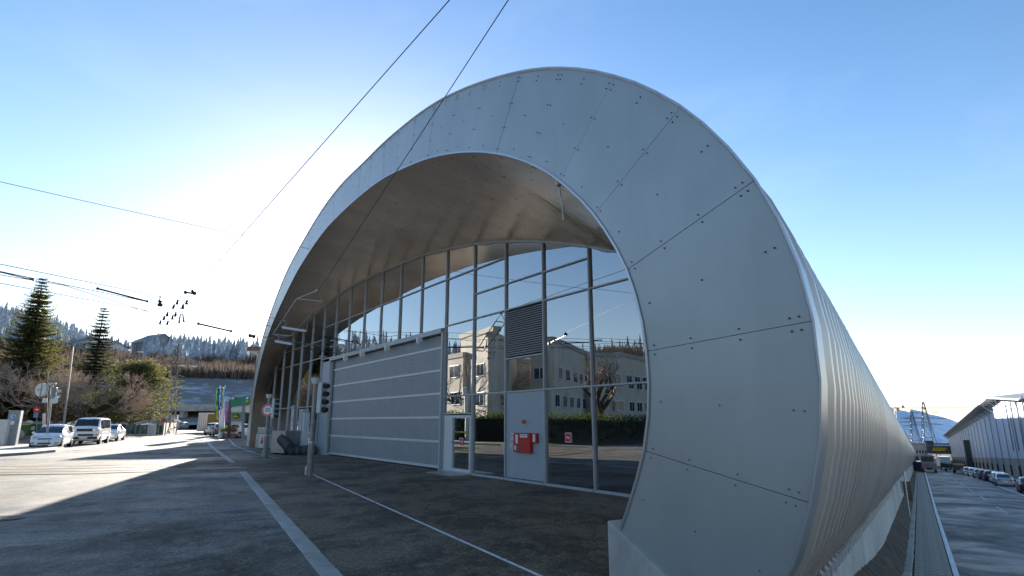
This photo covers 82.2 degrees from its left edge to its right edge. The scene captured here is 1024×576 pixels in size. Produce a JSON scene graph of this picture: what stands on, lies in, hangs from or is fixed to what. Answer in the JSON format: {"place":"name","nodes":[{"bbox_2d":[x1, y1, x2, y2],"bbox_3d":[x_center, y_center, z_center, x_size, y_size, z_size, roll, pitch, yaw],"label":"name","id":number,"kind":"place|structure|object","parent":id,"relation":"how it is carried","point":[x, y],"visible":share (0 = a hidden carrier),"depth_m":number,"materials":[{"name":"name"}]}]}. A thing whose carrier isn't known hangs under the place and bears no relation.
{"place":"outdoors","nodes":[
{"label":"outdoors","id":0,"kind":"place"},
{"bbox_2d":[0,444,59,452],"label":"traffic island pavement","id":1,"kind":"structure","parent":0,"point":[17,448],"depth_m":34.12,"materials":[{"name":"white concrete"}]},
{"bbox_2d":[0,420,10,445],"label":"grid cabinet","id":2,"kind":"object","parent":1,"relation":"on","point":[4,428],"visible":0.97,"depth_m":38.13,"materials":[{"name":"metal"}]},
{"bbox_2d":[7,410,23,445],"bbox_3d":[-32.879,9.221,38.648,0.710,2.255,0.406,5,-14,-20],"label":"parking meter","id":3,"kind":"object","parent":1,"relation":"on","point":[15,417],"visible":0.96,"depth_m":38.58,"materials":[{"name":"metal"}]},
{"bbox_2d":[35,383,61,445],"bbox_3d":[-29.386,7.983,36.977,1.142,3.955,1.206,-7,-15,28],"label":"sign pole","id":4,"kind":"object","parent":1,"relation":"on","point":[41,389],"visible":0.98,"depth_m":37.11,"materials":[{"name":"metal"}]},
{"bbox_2d":[3,373,252,424],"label":"slope","id":5,"kind":"structure","parent":0,"point":[201,390],"depth_m":176.68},
{"bbox_2d":[247,346,259,363],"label":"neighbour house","id":6,"kind":"structure","parent":0,"point":[254,350],"depth_m":70.32,"materials":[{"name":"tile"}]},
{"bbox_2d":[0,429,911,575],"bbox_3d":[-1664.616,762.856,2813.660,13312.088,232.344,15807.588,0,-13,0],"label":"ground","id":7,"kind":"structure","parent":0,"point":[202,523],"depth_m":10.15,"materials":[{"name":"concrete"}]},
{"bbox_2d":[0,515,25,520],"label":"manhole cover","id":8,"kind":"object","parent":7,"relation":"on","point":[9,517],"visible":0.95,"depth_m":10.11,"materials":[{"name":"grey metal"}]},
{"bbox_2d":[0,447,64,456],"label":"island kerb","id":9,"kind":"structure","parent":7,"relation":"on","point":[33,452],"depth_m":30.13,"materials":[{"name":"concrete"}]},
{"bbox_2d":[42,370,47,425],"bbox_3d":[-36.610,9.238,46.011,0.463,5.545,1.366,0,-13,0],"label":"lantern pole","id":10,"kind":"object","parent":7,"relation":"on","point":[44,421],"visible":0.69,"depth_m":45.96,"materials":[{"name":"grey metal"}]},
{"bbox_2d":[29,424,73,446],"bbox_3d":[-29.845,9.632,38.158,2.060,1.547,4.111,6,-14,-25],"label":"hatchback car","id":11,"kind":"object","parent":7,"relation":"on","point":[60,435],"visible":0.95,"depth_m":37.14,"materials":[{"name":"grey metal"}]},
{"bbox_2d":[18,425,155,440],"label":"verge","id":12,"kind":"structure","parent":7,"relation":"on","point":[127,438],"depth_m":56.24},
{"bbox_2d":[21,422,31,434],"bbox_3d":[-47.725,13.707,57.151,1.810,1.359,1.100,3,-13,-11],"label":"rubbish container","id":13,"kind":"object","parent":12,"relation":"on","point":[25,427],"visible":0.32,"depth_m":56.82,"materials":[{"name":"green plastic"}]},
{"bbox_2d":[30,421,41,434],"bbox_3d":[-46.627,13.801,57.651,1.060,1.359,1.100,3,-13,-11],"label":"rubbish container","id":14,"kind":"object","parent":12,"relation":"on","point":[33,426],"visible":0.34,"depth_m":57.23,"materials":[{"name":"plastic"}]},
{"bbox_2d":[33,405,39,431],"bbox_3d":[-45.355,12.620,56.000,0.592,2.784,0.700,0,-13,0],"label":"no entry sign","id":15,"kind":"object","parent":12,"relation":"on","point":[36,409],"visible":0.93,"depth_m":55.97,"materials":[{"name":"red metal"}]},
{"bbox_2d":[0,278,90,420],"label":"spruce tree","id":16,"kind":"object","parent":12,"relation":"on","point":[30,348],"visible":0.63,"depth_m":65.66,"materials":[{"name":"green plant"}]},
{"bbox_2d":[0,360,96,421],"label":"bare tree","id":17,"kind":"object","parent":12,"relation":"on","point":[20,399],"visible":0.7,"depth_m":60.08,"materials":[{"name":"brown plant"}]},
{"bbox_2d":[0,368,119,423],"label":"bare tree","id":18,"kind":"object","parent":12,"relation":"on","point":[53,408],"visible":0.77,"depth_m":58.98,"materials":[{"name":"brown plant"}]},
{"bbox_2d":[31,385,122,426],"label":"evergreen shrub","id":19,"kind":"object","parent":12,"relation":"on","point":[72,415],"visible":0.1,"depth_m":73.32,"materials":[{"name":"green plant"}]},
{"bbox_2d":[62,341,96,423],"bbox_3d":[-39.066,8.927,52.170,1.862,8.713,2.107,0,-13,0],"label":"street lamp","id":20,"kind":"object","parent":12,"relation":"on","point":[65,407],"visible":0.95,"depth_m":51.95,"materials":[{"name":"white metal"}]},
{"bbox_2d":[65,308,120,414],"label":"spruce tree","id":21,"kind":"object","parent":12,"relation":"on","point":[91,366],"visible":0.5,"depth_m":86.11,"materials":[{"name":"green plant"}]},
{"bbox_2d":[32,371,154,420],"bbox_3d":[-43.656,11.928,61.539,11.009,6.799,8.615,8,-15,-31],"label":"bare tree","id":22,"kind":"object","parent":12,"relation":"on","point":[136,403],"visible":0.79,"depth_m":61.73,"materials":[{"name":"brown plant"}]},
{"bbox_2d":[70,387,146,424],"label":"bare shrub","id":23,"kind":"object","parent":12,"relation":"on","point":[113,420],"visible":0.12,"depth_m":74.89,"materials":[{"name":"brown plant"}]},
{"bbox_2d":[83,356,188,424],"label":"tree","id":24,"kind":"object","parent":12,"relation":"on","point":[150,370],"visible":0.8,"depth_m":73.19,"materials":[{"name":"green plant"}]},
{"bbox_2d":[111,422,163,435],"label":"screened fence","id":25,"kind":"object","parent":12,"relation":"on","point":[134,429],"visible":0.57,"depth_m":69.55,"materials":[{"name":"fabric"}]},
{"bbox_2d":[147,425,156,435],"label":"meter cabinet","id":26,"kind":"object","parent":12,"relation":"on","point":[151,430],"visible":1,"depth_m":68.92,"materials":[{"name":"grey metal"}]},
{"bbox_2d":[72,417,110,444],"bbox_3d":[-32.099,10.909,44.783,2.203,2.010,4.729,6,-14,-23],"label":"camper van","id":27,"kind":"object","parent":7,"relation":"on","point":[98,430],"visible":0.81,"depth_m":43.34,"materials":[{"name":"grey metal"}]},
{"bbox_2d":[93,424,125,441],"bbox_3d":[-35.353,12.740,51.668,2.140,1.497,4.676,6,-14,-23],"label":"saloon car","id":28,"kind":"object","parent":7,"relation":"on","point":[118,431],"visible":0.48,"depth_m":51.14,"materials":[{"name":"grey metal"}]},
{"bbox_2d":[161,393,169,435],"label":"no stopping sign","id":29,"kind":"object","parent":7,"relation":"on","point":[164,419],"visible":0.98,"depth_m":69.94,"materials":[{"name":"grey metal"}]},
{"bbox_2d":[160,420,176,434],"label":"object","id":30,"kind":"structure","parent":7,"relation":"on","point":[169,428],"depth_m":81.05,"materials":[{"name":"white"}]},
{"bbox_2d":[0,456,338,473],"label":"track bed","id":31,"kind":"object","parent":7,"relation":"on","point":[38,468],"visible":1,"depth_m":21.88,"materials":[{"name":"concrete"}]},
{"bbox_2d":[0,457,325,466],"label":"rail groove","id":32,"kind":"object","parent":31,"relation":"on","point":[187,463],"visible":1,"depth_m":23.39},
{"bbox_2d":[6,463,323,474],"bbox_3d":[-11.292,6.394,20.747,10.719,0.001,1.283,8,-15,-31],"label":"rail groove","id":33,"kind":"object","parent":31,"relation":"on","point":[153,471],"visible":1,"depth_m":19.62},
{"bbox_2d":[0,461,334,472],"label":"rail groove","id":34,"kind":"object","parent":31,"relation":"on","point":[175,468],"visible":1,"depth_m":20.88},
{"bbox_2d":[59,459,325,468],"bbox_3d":[-12.501,6.882,22.888,11.919,0.001,1.548,7,-15,-29],"label":"rail groove","id":35,"kind":"object","parent":31,"relation":"on","point":[164,466],"visible":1,"depth_m":21.81},
{"bbox_2d":[147,344,202,424],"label":"lattice mast","id":36,"kind":"object","parent":7,"relation":"on","point":[176,364],"visible":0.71,"depth_m":102.18,"materials":[{"name":"grey"}]},
{"bbox_2d":[170,415,180,433],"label":"posts with notice","id":37,"kind":"object","parent":7,"relation":"on","point":[176,420],"visible":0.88,"depth_m":84.01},
{"bbox_2d":[146,402,228,427],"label":"viaduct","id":38,"kind":"object","parent":7,"relation":"on","point":[183,409],"visible":0.24,"depth_m":146.79,"materials":[{"name":"concrete"}]},
{"bbox_2d":[196,413,214,430],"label":"site container","id":39,"kind":"object","parent":7,"relation":"on","point":[202,421],"visible":0.56,"depth_m":89.92,"materials":[{"name":"grey metal"}]},
{"bbox_2d":[204,411,217,433],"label":"container","id":40,"kind":"object","parent":7,"relation":"on","point":[211,418],"visible":0.18,"depth_m":83.75,"materials":[{"name":"yellow"}]},
{"bbox_2d":[204,423,217,434],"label":"pickup truck","id":41,"kind":"object","parent":7,"relation":"on","point":[208,428],"visible":0.46,"depth_m":76.04,"materials":[{"name":"grey metal"}]},
{"bbox_2d":[215,386,220,423],"bbox_3d":[-31.867,13.369,63.531,0.668,5.485,1.504,0,-13,0],"label":"banner flag","id":42,"kind":"object","parent":7,"relation":"on","point":[216,408],"visible":0.69,"depth_m":63.57,"materials":[{"name":"green fabric"}]},
{"bbox_2d":[209,424,227,435],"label":"dark car","id":43,"kind":"object","parent":7,"relation":"on","point":[214,431],"visible":0.45,"depth_m":68.18,"materials":[{"name":"blue"}]},
{"bbox_2d":[201,433,235,462],"bbox_3d":[-28.965,14.364,55.669,0.471,0.001,74.106,7,-15,-27],"label":"joint line","id":44,"kind":"object","parent":7,"relation":"on","point":[215,449],"visible":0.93,"depth_m":32.90,"materials":[{"name":"white paint"}]},
{"bbox_2d":[218,408,224,437],"bbox_3d":[-30.157,14.078,61.036,0.464,3.083,1.148,7,-15,-30],"label":"white pole","id":45,"kind":"object","parent":7,"relation":"on","point":[221,425],"visible":0.84,"depth_m":60.83,"materials":[{"name":"white metal"}]},
{"bbox_2d":[218,387,226,427],"bbox_3d":[-30.848,13.113,62.245,1.012,5.413,1.478,4,-13,-16],"label":"banner flag","id":46,"kind":"object","parent":7,"relation":"on","point":[221,402],"visible":0.92,"depth_m":62.37,"materials":[{"name":"blue fabric"}]},
{"bbox_2d":[218,403,228,423],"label":"pink banner","id":47,"kind":"object","parent":7,"relation":"on","point":[226,410],"visible":0.14,"depth_m":70.46,"materials":[{"name":"pink fabric"}]},
{"bbox_2d":[216,425,232,437],"bbox_3d":[-29.584,14.799,60.574,1.720,1.354,1.578,0,-13,0],"label":"flower tub","id":48,"kind":"object","parent":7,"relation":"on","point":[225,430],"visible":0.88,"depth_m":60.33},
{"bbox_2d":[227,424,236,437],"bbox_3d":[-28.709,14.787,60.610,1.809,1.395,1.530,0,-13,0],"label":"flower tub","id":49,"kind":"object","parent":7,"relation":"on","point":[233,429],"visible":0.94,"depth_m":60.29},
{"bbox_2d":[223,424,247,437],"bbox_3d":[-28.670,15.018,61.650,4.676,1.497,2.140,-7,-15,29],"label":"white sports car","id":50,"kind":"object","parent":7,"relation":"on","point":[238,432],"visible":0.28,"depth_m":60.48,"materials":[{"name":"grey metal"}]},
{"bbox_2d":[227,395,249,438],"bbox_3d":[-27.158,12.890,58.318,0.930,4.150,7.116,11,-17,-41],"label":"dealer sign","id":51,"kind":"object","parent":7,"relation":"on","point":[233,415],"visible":0.98,"depth_m":58.05,"materials":[{"name":"green metal"}]},
{"bbox_2d":[257,427,274,447],"bbox_3d":[-14.507,8.785,34.499,0.800,1.180,0.550,-7,-15,29],"label":"gas bottle box","id":52,"kind":"object","parent":7,"relation":"on","point":[261,436],"visible":0.45,"depth_m":34.33,"materials":[{"name":"grey metal"}]},
{"bbox_2d":[244,451,628,575],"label":"forecourt","id":53,"kind":"structure","parent":7,"relation":"on","point":[543,530],"depth_m":10.02,"materials":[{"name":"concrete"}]},
{"bbox_2d":[262,394,279,456],"bbox_3d":[-11.558,6.530,27.771,1.070,2.938,0.603,-12,-18,43],"label":"signal pole","id":54,"kind":"object","parent":53,"relation":"on","point":[275,407],"visible":0.98,"depth_m":27.78,"materials":[{"name":"black metal"}]},
{"bbox_2d":[262,404,271,415],"bbox_3d":[-11.552,5.775,27.739,0.570,0.570,0.036,0,-13,0],"label":"speed sign","id":55,"kind":"object","parent":54,"relation":"attached to","point":[266,409],"visible":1,"depth_m":27.73,"materials":[{"name":"red"}]},
{"bbox_2d":[270,405,300,454],"bbox_3d":[-11.818,7.435,30.829,1.150,2.480,0.985,-9,-15,33],"label":"heater unit","id":56,"kind":"object","parent":53,"relation":"on","point":[292,434],"visible":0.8,"depth_m":30.50,"materials":[{"name":"metal"}]},
{"bbox_2d":[277,434,317,454],"bbox_3d":[-11.012,8.003,29.875,2.056,1.086,1.108,0,-13,0],"label":"ventilation duct","id":57,"kind":"object","parent":56,"relation":"attached to","point":[286,444],"visible":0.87,"depth_m":29.54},
{"bbox_2d":[239,471,342,575],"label":"kerb of slabs","id":58,"kind":"structure","parent":53,"relation":"on","point":[319,561],"depth_m":8.52,"materials":[{"name":"concrete"}]},
{"bbox_2d":[298,409,309,445],"bbox_3d":[-11.308,7.589,31.324,0.471,2.401,1.737,12,-18,-43],"label":"gate control cabinet","id":59,"kind":"object","parent":53,"relation":"on","point":[303,421],"visible":0.32,"depth_m":30.77,"materials":[{"name":"metal"}]},
{"bbox_2d":[304,378,329,475],"bbox_3d":[-6.064,4.273,17.977,0.530,2.971,1.030,9,-15,-33],"label":"signal pole","id":60,"kind":"object","parent":53,"relation":"on","point":[321,394],"visible":1,"depth_m":17.96,"materials":[{"name":"black metal"}]},
{"bbox_2d":[313,474,542,575],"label":"joint line","id":61,"kind":"object","parent":53,"relation":"on","point":[517,565],"visible":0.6,"depth_m":8.43,"materials":[{"name":"paint"}]},
{"bbox_2d":[246,66,915,575],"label":"depot hall","id":62,"kind":"structure","parent":7,"relation":"on","point":[650,322],"depth_m":10.25,"materials":[{"name":"grey metal"}]},
{"bbox_2d":[0,181,307,248],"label":"overhead wire","id":63,"kind":"object","parent":62,"relation":"attached to","point":[139,213],"visible":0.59,"depth_m":19.05,"materials":[{"name":"black metal"}]},
{"bbox_2d":[0,271,342,341],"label":"overhead wire","id":64,"kind":"object","parent":62,"relation":"attached to","point":[144,301],"visible":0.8,"depth_m":20.14,"materials":[{"name":"black metal"}]},
{"bbox_2d":[96,287,148,302],"bbox_3d":[-12.248,0.228,18.498,0.083,0.104,1.968,-3,-13,11],"label":"wire clamp","id":65,"kind":"object","parent":64,"relation":"attached to","point":[98,288],"visible":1,"depth_m":18.36,"materials":[{"name":"black metal"}]},
{"bbox_2d":[273,289,322,345],"bbox_3d":[-8.016,1.160,21.624,2.752,1.898,0.802,-12,-17,42],"label":"hanging steelwork","id":66,"kind":"object","parent":62,"relation":"attached to","point":[293,329],"visible":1,"depth_m":21.56,"materials":[{"name":"metal"}]},
{"bbox_2d":[0,264,340,331],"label":"overhead wire","id":67,"kind":"object","parent":66,"relation":"attached to","point":[144,293],"visible":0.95,"depth_m":18.28,"materials":[{"name":"black metal"}]},
{"bbox_2d":[193,0,449,290],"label":"overhead wire","id":68,"kind":"object","parent":62,"relation":"attached to","point":[337,127],"visible":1,"depth_m":11.13,"materials":[{"name":"black metal"}]},
{"bbox_2d":[159,290,196,324],"bbox_3d":[-11.579,0.699,20.226,0.346,0.716,3.810,11,-17,-40],"label":"wire insulator set","id":69,"kind":"object","parent":68,"relation":"hanging from","point":[177,303],"visible":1,"depth_m":19.98,"materials":[{"name":"black"}]},
{"bbox_2d":[319,0,508,289],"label":"overhead wire","id":70,"kind":"object","parent":62,"relation":"attached to","point":[427,124],"visible":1,"depth_m":11.30,"materials":[{"name":"black metal"}]},
{"bbox_2d":[450,415,470,472],"bbox_3d":[-1.687,5.078,19.165,0.184,1.805,1.300,9,-16,-34],"label":"door","id":71,"kind":"structure","parent":62,"relation":"in","point":[460,456],"depth_m":19.25,"materials":[{"name":"clear glass"}]},
{"bbox_2d":[514,433,538,452],"bbox_3d":[0.378,4.290,16.261,0.115,0.530,1.035,9,-16,-34],"label":"fire service box","id":72,"kind":"object","parent":62,"relation":"attached to","point":[523,442],"visible":1,"depth_m":16.20,"materials":[{"name":"red metal"}]},
{"bbox_2d":[556,182,563,220],"bbox_3d":[0.690,-1.265,8.435,0.122,0.601,0.095,0,-13,0],"label":"dangling cable","id":73,"kind":"object","parent":62,"relation":"hanging from","point":[558,185],"visible":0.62,"depth_m":8.44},
{"bbox_2d":[899,411,927,458],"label":"power pylon","id":74,"kind":"object","parent":7,"relation":"on","point":[911,428],"visible":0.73,"depth_m":443.13,"materials":[{"name":"grey metal"}]},
{"bbox_2d":[911,442,927,455],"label":"distant building","id":75,"kind":"structure","parent":7,"relation":"on","point":[920,448],"depth_m":294.37,"materials":[{"name":"metal"}]},
{"bbox_2d":[891,399,974,417],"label":"tower crane","id":76,"kind":"object","parent":7,"relation":"on","point":[896,409],"visible":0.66,"depth_m":419.93,"materials":[{"name":"brown"}]},
{"bbox_2d":[924,441,950,453],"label":"distant building","id":77,"kind":"structure","parent":7,"relation":"on","point":[932,448],"depth_m":324.30,"materials":[{"name":"metal"}]},
{"bbox_2d":[0,0,1023,421],"label":"sky","id":78,"kind":"structure","parent":0,"point":[886,136],"materials":[{"name":"blue"}]},
{"bbox_2d":[854,470,916,575],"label":"earth bank","id":79,"kind":"structure","parent":0,"point":[889,558],"depth_m":17.50,"materials":[{"name":"soil"}]},
{"bbox_2d":[891,408,957,460],"bbox_3d":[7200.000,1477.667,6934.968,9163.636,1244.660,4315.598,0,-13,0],"label":"mountain","id":80,"kind":"structure","parent":0,"point":[939,431],"depth_m":7727.71,"materials":[{"name":"white snow"}]},
{"bbox_2d":[912,471,953,575],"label":"pavement","id":81,"kind":"structure","parent":0,"point":[931,558],"depth_m":21.98,"materials":[{"name":"concrete"}]},
{"bbox_2d":[903,470,910,516],"bbox_3d":[20.362,10.541,30.395,0.674,2.654,0.122,10,-16,-38],"label":"rail post","id":82,"kind":"object","parent":81,"relation":"on","point":[906,492],"visible":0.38,"depth_m":30.49,"materials":[{"name":"grey metal"}]},
{"bbox_2d":[902,481,913,502],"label":"retaining block","id":83,"kind":"structure","parent":81,"relation":"on","point":[909,492],"depth_m":39.95,"materials":[{"name":"concrete"}]},
{"bbox_2d":[901,471,917,575],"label":"kerb","id":84,"kind":"structure","parent":81,"relation":"on","point":[908,566],"depth_m":21.61,"materials":[{"name":"concrete"}]},
{"bbox_2d":[912,461,922,471],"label":"dark van","id":85,"kind":"object","parent":81,"relation":"on","point":[917,465],"visible":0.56,"depth_m":117.86,"materials":[{"name":"grey metal"}]},
{"bbox_2d":[932,443,951,462],"bbox_3d":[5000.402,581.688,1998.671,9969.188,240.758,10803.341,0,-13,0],"label":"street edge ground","id":86,"kind":"structure","parent":0,"point":[948,455],"depth_m":3565.00,"materials":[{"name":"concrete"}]},
{"bbox_2d":[918,456,1023,575],"bbox_3d":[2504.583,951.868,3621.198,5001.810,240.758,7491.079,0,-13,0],"label":"street","id":87,"kind":"structure","parent":0,"point":[985,537],"depth_m":29.39,"materials":[{"name":"grey asphalt"}]},
{"bbox_2d":[905,402,947,456],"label":"power pylon","id":88,"kind":"object","parent":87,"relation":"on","point":[928,424],"visible":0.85,"depth_m":403.22,"materials":[{"name":"grey metal"}]},
{"bbox_2d":[920,454,936,471],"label":"flatbed lorry","id":89,"kind":"object","parent":87,"relation":"on","point":[928,462],"visible":0.88,"depth_m":123.98,"materials":[{"name":"black metal"}]},
{"bbox_2d":[925,472,958,575],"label":"kerb","id":90,"kind":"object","parent":87,"relation":"on","point":[952,561],"visible":0.88,"depth_m":22.29,"materials":[{"name":"concrete"}]},
{"bbox_2d":[936,456,950,469],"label":"white lorry","id":91,"kind":"object","parent":87,"relation":"on","point":[942,459],"visible":0.59,"depth_m":152.13,"materials":[{"name":"grey metal"}]},
{"bbox_2d":[952,464,964,473],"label":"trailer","id":92,"kind":"object","parent":87,"relation":"on","point":[958,466],"visible":0.7,"depth_m":115.10,"materials":[{"name":"metal"}]},
{"bbox_2d":[943,393,1023,476],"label":"warehouse","id":93,"kind":"structure","parent":87,"relation":"on","point":[987,433],"depth_m":135.62,"materials":[{"name":"metal"}]},
{"bbox_2d":[963,440,973,466],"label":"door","id":94,"kind":"structure","parent":93,"relation":"in","point":[966,443],"depth_m":200.53,"materials":[{"name":"grey metal"}]},
{"bbox_2d":[980,470,992,481],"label":"parked car","id":95,"kind":"object","parent":87,"relation":"on","point":[985,477],"visible":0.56,"depth_m":80.63,"materials":[{"name":"grey metal"}]},
{"bbox_2d":[987,471,1003,483],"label":"parked car","id":96,"kind":"object","parent":87,"relation":"on","point":[992,473],"visible":0.43,"depth_m":74.58,"materials":[{"name":"grey metal"}]},
{"bbox_2d":[991,473,1014,486],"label":"parked car","id":97,"kind":"object","parent":87,"relation":"on","point":[1002,479],"visible":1,"depth_m":68.16,"materials":[{"name":"grey metal"}]},
{"bbox_2d":[1013,477,1023,492],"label":"parked car","id":98,"kind":"object","parent":87,"relation":"on","point":[1020,484],"visible":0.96,"depth_m":55.79,"materials":[{"name":"grey metal"}]},
{"bbox_3d":[-12.675,1.159,22.507,0.255,0.386,0.137,0,-13,0],"label":"wire hook","id":99,"kind":"object","parent":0,"visible":0},
{"bbox_2d":[2,275,338,349],"bbox_3d":[-11.848,1.280,22.201,3.592,0.725,17.334,-3,-13,12],"label":"overhead wire","id":100,"kind":"object","parent":99,"relation":"hanging from","point":[140,309],"visible":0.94,"depth_m":19.21,"materials":[{"name":"black metal"}]},
{"bbox_2d":[0,283,369,352],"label":"overhead wire","id":101,"kind":"object","parent":99,"relation":"hanging from","point":[156,312],"visible":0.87,"depth_m":19.86,"materials":[{"name":"black metal"}]},
{"bbox_3d":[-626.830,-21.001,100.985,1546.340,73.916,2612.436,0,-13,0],"label":"frosted hill","id":102,"kind":"structure","parent":0,"visible":0},
{"bbox_2d":[67,336,93,348],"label":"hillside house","id":103,"kind":"structure","parent":102,"relation":"on","point":[81,339],"depth_m":274.23,"materials":[{"name":"grey"}]},
{"bbox_2d":[83,338,132,352],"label":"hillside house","id":104,"kind":"structure","parent":102,"relation":"on","point":[120,346],"depth_m":268.88,"materials":[{"name":"grey"}]},
{"bbox_2d":[1,324,250,358],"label":"frosted bushes","id":105,"kind":"object","parent":102,"relation":"on","point":[183,348],"visible":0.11,"depth_m":306.95,"materials":[{"name":"grey plant"}]},
{"bbox_2d":[0,301,259,359],"bbox_3d":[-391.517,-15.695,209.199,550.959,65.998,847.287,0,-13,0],"label":"frosted forest","id":106,"kind":"object","parent":102,"relation":"on","point":[197,345],"visible":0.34,"depth_m":324.99,"materials":[{"name":"grey plant"}]},
{"bbox_2d":[130,334,178,351],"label":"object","id":107,"kind":"object","parent":102,"relation":"on","point":[164,339],"visible":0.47,"depth_m":363.84,"materials":[{"name":"grey"}]},
{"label":"brown hillside","id":108,"kind":"structure","parent":0,"visible":0},
{"bbox_2d":[0,338,256,379],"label":"hillside brush","id":109,"kind":"object","parent":108,"relation":"on","point":[218,367],"visible":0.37,"depth_m":212.60,"materials":[{"name":"brown plant"}]},
{"bbox_2d":[131,343,141,360],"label":"hill mast","id":110,"kind":"object","parent":108,"relation":"on","point":[136,347],"visible":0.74,"depth_m":220.82,"materials":[{"name":"grey metal"}]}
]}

